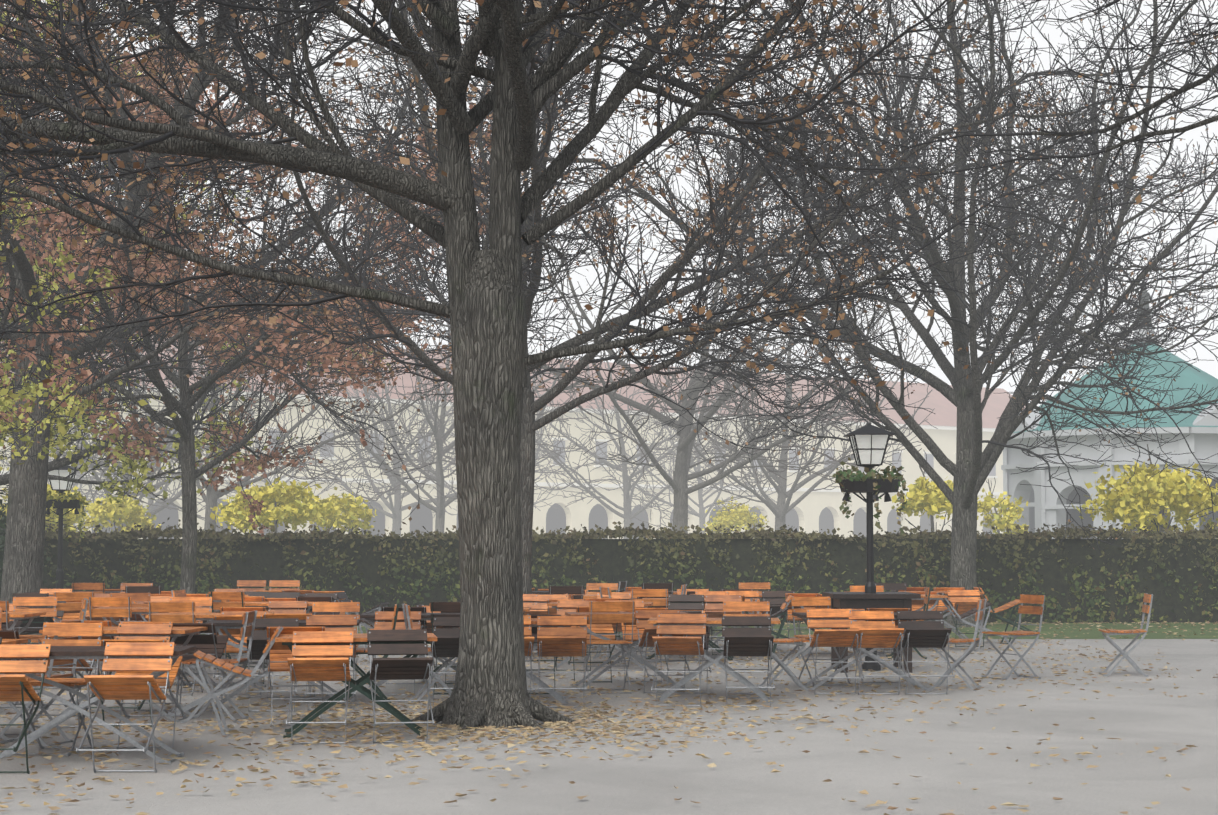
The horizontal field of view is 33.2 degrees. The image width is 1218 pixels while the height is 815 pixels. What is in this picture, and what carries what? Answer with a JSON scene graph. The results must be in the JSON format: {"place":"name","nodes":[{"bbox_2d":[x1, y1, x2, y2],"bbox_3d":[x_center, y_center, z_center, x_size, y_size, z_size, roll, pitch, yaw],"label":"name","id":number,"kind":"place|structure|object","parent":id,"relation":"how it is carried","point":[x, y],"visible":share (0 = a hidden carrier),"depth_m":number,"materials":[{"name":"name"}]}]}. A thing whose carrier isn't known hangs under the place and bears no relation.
{"place":"outdoors","nodes":[
{"label":"outdoors","id":0,"kind":"place"},
{"bbox_2d":[0,639,1217,814],"bbox_3d":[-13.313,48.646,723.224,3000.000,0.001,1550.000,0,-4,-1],"label":"ground","id":1,"kind":"structure","parent":0,"point":[1132,779],"depth_m":14.13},
{"bbox_2d":[2,612,45,633],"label":"table","id":2,"kind":"object","parent":1,"relation":"on","point":[17,616],"visible":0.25,"depth_m":20.35,"materials":[{"name":"orange wood"}]},
{"bbox_2d":[0,644,50,773],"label":"chair","id":3,"kind":"object","parent":1,"relation":"on","point":[16,687],"visible":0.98,"depth_m":13.16,"materials":[{"name":"orange wood"}]},
{"bbox_2d":[12,593,48,673],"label":"chair","id":4,"kind":"object","parent":1,"relation":"on","point":[29,631],"visible":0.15,"depth_m":22.58,"materials":[{"name":"brown wood"}]},
{"bbox_2d":[12,596,56,674],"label":"chair","id":5,"kind":"object","parent":1,"relation":"on","point":[36,601],"visible":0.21,"depth_m":21.15,"materials":[{"name":"orange wood"}]},
{"bbox_2d":[0,620,83,745],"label":"chair","id":6,"kind":"object","parent":1,"relation":"on","point":[41,707],"visible":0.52,"depth_m":14.79,"materials":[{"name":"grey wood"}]},
{"bbox_2d":[12,636,98,726],"bbox_3d":[-4.347,2.036,16.132,0.445,0.893,0.543,0,-31,4],"label":"chair","id":7,"kind":"object","parent":1,"relation":"on","point":[82,663],"visible":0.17,"depth_m":16.16,"materials":[{"name":"orange wood"}]},
{"bbox_2d":[13,622,102,756],"bbox_3d":[-3.846,1.953,14.256,0.445,0.893,0.543,-1,-4,10],"label":"chair","id":8,"kind":"object","parent":1,"relation":"on","point":[72,629],"visible":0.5,"depth_m":14.46,"materials":[{"name":"orange wood"}]},
{"bbox_2d":[53,592,93,666],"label":"chair","id":9,"kind":"object","parent":1,"relation":"on","point":[70,596],"visible":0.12,"depth_m":23.06,"materials":[{"name":"orange wood"}]},
{"bbox_2d":[0,646,195,764],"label":"table","id":10,"kind":"object","parent":1,"relation":"on","point":[77,652],"visible":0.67,"depth_m":13.42,"materials":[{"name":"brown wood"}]},
{"bbox_2d":[88,597,131,674],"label":"chair","id":11,"kind":"object","parent":1,"relation":"on","point":[109,601],"visible":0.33,"depth_m":21.07,"materials":[{"name":"orange wood"}]},
{"bbox_2d":[39,626,207,721],"bbox_3d":[-4.000,2.200,16.878,1.200,0.750,0.716,0,-4,4],"label":"table","id":12,"kind":"object","parent":1,"relation":"on","point":[175,633],"visible":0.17,"depth_m":16.62,"materials":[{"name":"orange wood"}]},
{"bbox_2d":[76,642,174,772],"bbox_3d":[-3.064,1.829,12.976,0.445,0.893,0.543,0,-26,-1],"label":"chair","id":13,"kind":"object","parent":1,"relation":"on","point":[104,687],"visible":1,"depth_m":13.06,"materials":[{"name":"orange wood"}]},
{"bbox_2d":[110,593,150,672],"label":"chair","id":14,"kind":"object","parent":1,"relation":"on","point":[140,596],"visible":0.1,"depth_m":22.79,"materials":[{"name":"orange wood"}]},
{"bbox_2d":[91,623,172,726],"bbox_3d":[-3.782,2.034,16.128,0.445,0.893,0.543,0,-27,5],"label":"chair","id":15,"kind":"object","parent":1,"relation":"on","point":[144,629],"visible":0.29,"depth_m":16.49,"materials":[{"name":"orange wood"}]},
{"bbox_2d":[101,639,186,748],"bbox_3d":[-3.275,1.926,14.459,0.445,0.893,0.543,0,21,-1],"label":"chair","id":16,"kind":"object","parent":1,"relation":"on","point":[162,679],"visible":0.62,"depth_m":14.46,"materials":[{"name":"orange wood"}]},
{"bbox_2d":[148,602,202,695],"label":"chair","id":17,"kind":"object","parent":1,"relation":"on","point":[171,606],"visible":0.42,"depth_m":19.37,"materials":[{"name":"orange wood"}]},
{"bbox_2d":[169,596,211,686],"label":"chair","id":18,"kind":"object","parent":1,"relation":"on","point":[202,601],"visible":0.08,"depth_m":21.16,"materials":[{"name":"orange wood"}]},
{"bbox_2d":[162,623,232,710],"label":"chair","id":19,"kind":"object","parent":1,"relation":"on","point":[213,644],"visible":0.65,"depth_m":17.47,"materials":[{"name":"brown wood"}]},
{"bbox_2d":[145,612,273,690],"bbox_3d":[-3.942,2.418,20.227,1.200,0.750,0.716,0,-4,-7],"label":"table","id":20,"kind":"object","parent":1,"relation":"on","point":[204,616],"visible":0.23,"depth_m":20.07,"materials":[{"name":"orange wood"}]},
{"bbox_2d":[180,610,256,722],"bbox_3d":[-3.190,2.115,16.740,0.543,0.893,0.445,0,-4,0],"label":"chair","id":21,"kind":"object","parent":1,"relation":"on","point":[248,617],"visible":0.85,"depth_m":16.63,"materials":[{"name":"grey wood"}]},
{"bbox_2d":[167,627,282,736],"bbox_3d":[-2.904,1.995,15.522,0.543,0.894,0.445,22,-6,-5],"label":"chair","id":22,"kind":"object","parent":1,"relation":"on","point":[246,674],"visible":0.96,"depth_m":15.35,"materials":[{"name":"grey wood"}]},
{"bbox_2d":[211,591,266,669],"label":"chair","id":23,"kind":"object","parent":1,"relation":"on","point":[226,596],"visible":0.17,"depth_m":23.30,"materials":[{"name":"orange wood"}]},
{"bbox_2d":[214,615,264,698],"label":"chair","id":24,"kind":"object","parent":1,"relation":"on","point":[235,633],"visible":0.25,"depth_m":18.80,"materials":[{"name":"orange wood"}]},
{"bbox_2d":[246,618,298,711],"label":"chair","id":25,"kind":"object","parent":1,"relation":"on","point":[259,641],"visible":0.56,"depth_m":17.89,"materials":[{"name":"brown wood"}]},
{"bbox_2d":[205,619,360,706],"bbox_3d":[-2.923,2.297,18.373,1.350,0.750,0.716,0,-4,-6],"label":"table","id":26,"kind":"object","parent":1,"relation":"on","point":[224,625],"visible":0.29,"depth_m":18.10,"materials":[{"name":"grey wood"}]},
{"bbox_2d":[262,601,307,670],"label":"chair","id":27,"kind":"object","parent":1,"relation":"on","point":[287,604],"visible":0.19,"depth_m":23.57,"materials":[{"name":"orange wood"}]},
{"bbox_2d":[267,626,324,725],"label":"chair","id":28,"kind":"object","parent":1,"relation":"on","point":[280,654],"visible":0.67,"depth_m":16.09,"materials":[{"name":"orange wood"}]},
{"bbox_2d":[286,631,353,744],"bbox_3d":[-2.092,1.947,14.787,0.445,0.893,0.543,0,-27,-5],"label":"chair","id":29,"kind":"object","parent":1,"relation":"on","point":[319,669],"visible":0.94,"depth_m":14.90,"materials":[{"name":"orange wood"}]},
{"bbox_2d":[306,616,356,709],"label":"chair","id":30,"kind":"object","parent":1,"relation":"on","point":[331,620],"visible":0.42,"depth_m":18.05,"materials":[{"name":"orange wood"}]},
{"bbox_2d":[310,602,359,699],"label":"chair","id":31,"kind":"object","parent":1,"relation":"on","point":[335,606],"visible":0.46,"depth_m":19.36,"materials":[{"name":"orange wood"}]},
{"bbox_2d":[275,633,436,737],"bbox_3d":[-1.927,2.113,15.555,1.200,0.750,0.716,1,-4,-8],"label":"table","id":32,"kind":"object","parent":1,"relation":"on","point":[287,639],"visible":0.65,"depth_m":15.31,"materials":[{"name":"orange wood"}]},
{"bbox_2d":[337,604,398,703],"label":"chair","id":33,"kind":"object","parent":1,"relation":"on","point":[361,672],"visible":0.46,"depth_m":18.37,"materials":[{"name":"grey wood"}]},
{"bbox_2d":[369,611,420,694],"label":"chair","id":34,"kind":"object","parent":1,"relation":"on","point":[388,615],"visible":0.25,"depth_m":19.79,"materials":[{"name":"orange wood"}]},
{"bbox_2d":[367,629,433,743],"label":"chair","id":35,"kind":"object","parent":1,"relation":"on","point":[399,668],"visible":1,"depth_m":14.98,"materials":[{"name":"brown wood"}]},
{"bbox_2d":[360,613,459,690],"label":"table","id":36,"kind":"object","parent":1,"relation":"on","point":[369,617],"visible":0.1,"depth_m":19.95,"materials":[{"name":"grey wood"}]},
{"bbox_2d":[402,603,457,703],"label":"chair","id":37,"kind":"object","parent":1,"relation":"on","point":[408,620],"visible":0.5,"depth_m":18.44,"materials":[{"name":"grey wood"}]},
{"bbox_2d":[429,617,459,705],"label":"chair","id":38,"kind":"object","parent":1,"relation":"on","point":[446,644],"visible":0.44,"depth_m":18.03,"materials":[{"name":"brown wood"}]},
{"bbox_2d":[430,601,459,693],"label":"chair","id":39,"kind":"object","parent":1,"relation":"on","point":[444,606],"visible":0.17,"depth_m":19.50,"materials":[{"name":"brown wood"}]},
{"bbox_2d":[452,618,569,703],"bbox_3d":[-0.922,2.320,18.729,1.200,0.750,0.716,0,-4,-3],"label":"table","id":40,"kind":"object","parent":1,"relation":"on","point":[553,693],"visible":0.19,"depth_m":18.46,"materials":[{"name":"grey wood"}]},
{"bbox_2d":[0,331,1025,538],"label":"arcade building","id":41,"kind":"structure","parent":1,"relation":"on","point":[818,510],"depth_m":155.18,"materials":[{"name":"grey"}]},
{"bbox_2d":[523,615,534,696],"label":"chair","id":42,"kind":"object","parent":1,"relation":"on","point":[528,644],"visible":0.33,"depth_m":18.01,"materials":[{"name":"orange wood"}]},
{"bbox_2d":[529,595,567,660],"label":"chair","id":43,"kind":"object","parent":1,"relation":"on","point":[541,609],"visible":0.23,"depth_m":25.31,"materials":[{"name":"orange wood"}]},
{"bbox_2d":[0,0,1113,732],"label":"tree","id":44,"kind":"object","parent":1,"relation":"on","point":[484,312],"depth_m":16.47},
{"bbox_2d":[537,616,586,706],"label":"chair","id":45,"kind":"object","parent":1,"relation":"on","point":[561,641],"visible":0.88,"depth_m":18.14,"materials":[{"name":"orange wood"}]},
{"bbox_2d":[556,600,595,670],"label":"chair","id":46,"kind":"object","parent":1,"relation":"on","point":[569,604],"visible":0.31,"depth_m":23.48,"materials":[{"name":"orange wood"}]},
{"bbox_2d":[568,606,619,682],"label":"chair","id":47,"kind":"object","parent":1,"relation":"on","point":[601,628],"visible":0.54,"depth_m":21.15,"materials":[{"name":"orange wood"}]},
{"bbox_2d":[581,601,634,693],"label":"chair","id":48,"kind":"object","parent":1,"relation":"on","point":[611,606],"visible":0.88,"depth_m":19.63,"materials":[{"name":"orange wood"}]},
{"bbox_2d":[0,621,1217,814],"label":"fallen leaves","id":49,"kind":"object","parent":1,"relation":"on","point":[617,731],"visible":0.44,"depth_m":16.08,"materials":[{"name":"brown plant"}]},
{"bbox_2d":[565,612,685,689],"bbox_3d":[0.188,2.433,20.454,1.200,0.750,0.716,0,-4,-6],"label":"table","id":50,"kind":"object","parent":1,"relation":"on","point":[640,659],"visible":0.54,"depth_m":20.21,"materials":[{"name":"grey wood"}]},
{"bbox_2d":[621,608,667,681],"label":"chair","id":51,"kind":"object","parent":1,"relation":"on","point":[626,628],"visible":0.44,"depth_m":21.19,"materials":[{"name":"orange wood"}]},
{"bbox_2d":[631,589,669,661],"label":"chair","id":52,"kind":"object","parent":1,"relation":"on","point":[650,593],"visible":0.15,"depth_m":24.64,"materials":[{"name":"orange wood"}]},
{"bbox_2d":[635,610,690,693],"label":"chair","id":53,"kind":"object","parent":1,"relation":"on","point":[649,632],"visible":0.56,"depth_m":19.82,"materials":[{"name":"orange wood"}]},
{"bbox_2d":[651,614,705,706],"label":"chair","id":54,"kind":"object","parent":1,"relation":"on","point":[671,645],"visible":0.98,"depth_m":18.27,"materials":[{"name":"orange wood"}]},
{"bbox_2d":[660,613,710,693],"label":"chair","id":55,"kind":"object","parent":1,"relation":"on","point":[706,639],"visible":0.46,"depth_m":19.65,"materials":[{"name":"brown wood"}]},
{"bbox_2d":[668,595,703,661],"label":"chair","id":56,"kind":"object","parent":1,"relation":"on","point":[685,598],"visible":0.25,"depth_m":25.07,"materials":[{"name":"brown wood"}]},
{"bbox_2d":[417,143,966,533],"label":"tree","id":57,"kind":"object","parent":1,"relation":"on","point":[678,483],"depth_m":54.70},
{"bbox_2d":[648,618,779,702],"bbox_3d":[0.969,2.329,18.858,1.200,0.750,0.716,0,-4,3],"label":"table","id":58,"kind":"object","parent":1,"relation":"on","point":[712,660],"visible":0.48,"depth_m":18.60,"materials":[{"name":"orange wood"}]},
{"bbox_2d":[705,595,740,661],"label":"chair","id":59,"kind":"object","parent":1,"relation":"on","point":[709,606],"visible":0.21,"depth_m":25.03,"materials":[{"name":"orange wood"}]},
{"bbox_2d":[723,601,769,697],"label":"chair","id":60,"kind":"object","parent":1,"relation":"on","point":[743,606],"visible":0.38,"depth_m":19.57,"materials":[{"name":"orange wood"}]},
{"bbox_2d":[722,616,773,706],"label":"chair","id":61,"kind":"object","parent":1,"relation":"on","point":[748,641],"visible":0.96,"depth_m":18.15,"materials":[{"name":"brown wood"}]},
{"bbox_2d":[750,598,809,689],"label":"chair","id":62,"kind":"object","parent":1,"relation":"on","point":[783,666],"visible":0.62,"depth_m":20.14,"materials":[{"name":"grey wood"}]},
{"bbox_2d":[762,591,801,652],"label":"chair","id":63,"kind":"object","parent":1,"relation":"on","point":[775,605],"visible":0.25,"depth_m":27.13,"materials":[{"name":"brown wood"}]},
{"bbox_2d":[791,596,850,685],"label":"chair","id":64,"kind":"object","parent":1,"relation":"on","point":[810,601],"visible":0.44,"depth_m":21.12,"materials":[{"name":"orange wood"}]},
{"bbox_2d":[806,609,862,694],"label":"chair","id":65,"kind":"object","parent":1,"relation":"on","point":[834,638],"visible":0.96,"depth_m":19.64,"materials":[{"name":"orange wood"}]},
{"bbox_2d":[792,612,931,690],"bbox_3d":[2.536,2.424,20.312,1.350,0.750,0.716,0,-4,-2],"label":"table","id":66,"kind":"object","parent":1,"relation":"on","point":[864,651],"visible":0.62,"depth_m":20.04,"materials":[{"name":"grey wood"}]},
{"bbox_2d":[822,423,920,672],"bbox_3d":[2.973,1.580,23.285,0.980,2.810,0.980,0,-4,-1],"label":"lamp","id":67,"kind":"object","parent":1,"relation":"on","point":[869,442],"visible":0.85,"depth_m":23.18,"materials":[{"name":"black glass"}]},
{"bbox_2d":[832,457,907,534],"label":"hanging plants","id":68,"kind":"object","parent":67,"relation":"hanging from","point":[840,475],"visible":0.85,"depth_m":23.11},
{"bbox_2d":[849,611,907,694],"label":"chair","id":69,"kind":"object","parent":1,"relation":"on","point":[880,634],"visible":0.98,"depth_m":19.60,"materials":[{"name":"orange wood"}]},
{"bbox_2d":[855,608,909,683],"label":"chair","id":70,"kind":"object","parent":1,"relation":"on","point":[889,609],"visible":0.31,"depth_m":20.77,"materials":[{"name":"orange wood"}]},
{"bbox_2d":[897,611,954,694],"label":"chair","id":71,"kind":"object","parent":1,"relation":"on","point":[926,634],"visible":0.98,"depth_m":19.62,"materials":[{"name":"brown wood"}]},
{"bbox_2d":[927,598,986,690],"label":"chair","id":72,"kind":"object","parent":1,"relation":"on","point":[981,604],"visible":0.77,"depth_m":20.14,"materials":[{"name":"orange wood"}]},
{"bbox_2d":[947,590,986,646],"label":"chair","id":73,"kind":"object","parent":1,"relation":"on","point":[962,605],"visible":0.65,"depth_m":28.41,"materials":[{"name":"orange wood"}]},
{"bbox_2d":[937,592,1007,651],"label":"chair","id":74,"kind":"object","parent":1,"relation":"on","point":[958,617],"visible":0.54,"depth_m":27.13,"materials":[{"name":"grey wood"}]},
{"bbox_2d":[972,587,1036,643],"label":"chair","id":75,"kind":"object","parent":1,"relation":"on","point":[1007,606],"visible":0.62,"depth_m":29.02,"materials":[{"name":"orange wood"}]},
{"bbox_2d":[982,594,1044,679],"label":"chair","id":76,"kind":"object","parent":1,"relation":"on","point":[1034,599],"visible":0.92,"depth_m":21.88,"materials":[{"name":"orange wood"}]},
{"bbox_2d":[815,0,1217,220],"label":"tree","id":77,"kind":"object","parent":1,"relation":"on","point":[1136,48],"depth_m":17.07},
{"bbox_2d":[1001,279,1217,538],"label":"pavilion","id":78,"kind":"structure","parent":1,"relation":"on","point":[1045,506],"depth_m":76.97,"materials":[{"name":"paint"}]},
{"bbox_2d":[1099,593,1152,676],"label":"chair","id":79,"kind":"object","parent":1,"relation":"on","point":[1148,598],"visible":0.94,"depth_m":22.19,"materials":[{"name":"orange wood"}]},
{"bbox_2d":[1,0,1217,406],"label":"sky","id":80,"kind":"structure","parent":0,"point":[1210,367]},
{"bbox_2d":[52,623,1217,638],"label":"lawn","id":81,"kind":"structure","parent":0,"point":[1070,632],"depth_m":33.43,"materials":[{"name":"green plant"}]},
{"bbox_2d":[0,492,57,597],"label":"yew leaves","id":82,"kind":"object","parent":81,"relation":"on","point":[3,516],"visible":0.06,"depth_m":33.24,"materials":[{"name":"green plant"}]},
{"bbox_2d":[0,484,90,532],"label":"yellow bush","id":83,"kind":"object","parent":81,"relation":"on","point":[77,518],"depth_m":51.38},
{"bbox_2d":[46,465,81,588],"bbox_3d":[-9.319,2.327,34.731,0.720,2.810,0.702,0,-4,-1],"label":"lamp","id":84,"kind":"object","parent":81,"relation":"on","point":[60,486],"visible":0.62,"depth_m":34.66,"materials":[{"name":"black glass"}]},
{"bbox_2d":[45,489,88,541],"bbox_3d":[-9.292,1.826,34.769,0.914,0.919,0.885,0,-4,-1],"label":"hanging flower basket","id":85,"kind":"object","parent":84,"relation":"hanging from","point":[79,497],"visible":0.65,"depth_m":34.68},
{"bbox_2d":[77,475,160,532],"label":"yellow bush","id":86,"kind":"object","parent":81,"relation":"on","point":[131,512],"depth_m":59.41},
{"bbox_2d":[3,332,258,533],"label":"tree","id":87,"kind":"object","parent":81,"relation":"on","point":[159,508],"depth_m":75.74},
{"bbox_2d":[4,343,297,538],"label":"tree","id":88,"kind":"object","parent":81,"relation":"on","point":[150,508],"depth_m":99.70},
{"bbox_2d":[0,0,397,534],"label":"yellow tree","id":89,"kind":"object","parent":81,"relation":"on","point":[6,402],"depth_m":31.44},
{"bbox_2d":[0,0,489,642],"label":"tree","id":90,"kind":"object","parent":81,"relation":"on","point":[328,218],"depth_m":29.57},
{"bbox_2d":[210,468,334,532],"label":"yellow bush","id":91,"kind":"object","parent":81,"relation":"on","point":[293,510],"depth_m":49.24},
{"bbox_2d":[0,0,550,593],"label":"thin tree","id":92,"kind":"object","parent":81,"relation":"on","point":[246,470],"depth_m":31.25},
{"bbox_2d":[195,391,368,532],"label":"tree","id":93,"kind":"object","parent":81,"relation":"on","point":[274,476],"depth_m":121.27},
{"bbox_2d":[60,109,543,530],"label":"tree","id":94,"kind":"object","parent":81,"relation":"on","point":[291,441],"depth_m":55.80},
{"bbox_2d":[307,476,376,534],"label":"yellow bush","id":95,"kind":"object","parent":81,"relation":"on","point":[349,507],"depth_m":57.42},
{"bbox_2d":[242,331,602,536],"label":"tree","id":96,"kind":"object","parent":81,"relation":"on","point":[396,514],"depth_m":99.62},
{"bbox_2d":[272,271,613,533],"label":"tree","id":97,"kind":"object","parent":81,"relation":"on","point":[441,503],"depth_m":75.77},
{"bbox_2d":[342,347,567,518],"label":"tree","id":98,"kind":"object","parent":81,"relation":"on","point":[535,506],"depth_m":121.40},
{"bbox_2d":[43,517,1217,622],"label":"hedge","id":99,"kind":"object","parent":81,"relation":"on","point":[610,563],"depth_m":36.52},
{"bbox_2d":[533,315,797,538],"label":"tree","id":100,"kind":"object","parent":81,"relation":"on","point":[627,516],"depth_m":100.34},
{"bbox_2d":[563,338,805,533],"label":"tree","id":101,"kind":"object","parent":81,"relation":"on","point":[701,514],"depth_m":121.47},
{"bbox_2d":[702,496,768,538],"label":"yellow bush","id":102,"kind":"object","parent":81,"relation":"on","point":[739,516],"depth_m":83.48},
{"bbox_2d":[611,268,945,532],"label":"tree","id":103,"kind":"object","parent":81,"relation":"on","point":[781,509],"depth_m":76.61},
{"bbox_2d":[363,0,1217,626],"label":"tree","id":104,"kind":"object","parent":81,"relation":"on","point":[1047,224],"depth_m":34.53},
{"bbox_2d":[891,448,952,532],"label":"yellow bush","id":105,"kind":"object","parent":81,"relation":"on","point":[927,497],"depth_m":49.71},
{"bbox_2d":[977,477,1028,534],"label":"yellow bush","id":106,"kind":"object","parent":81,"relation":"on","point":[987,504],"depth_m":55.97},
{"bbox_2d":[1072,444,1217,538],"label":"yellow bush","id":107,"kind":"object","parent":81,"relation":"on","point":[1145,496],"depth_m":42.48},
{"bbox_2d":[132,0,1196,593],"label":"tree","id":108,"kind":"object","parent":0,"point":[574,218],"depth_m":27.07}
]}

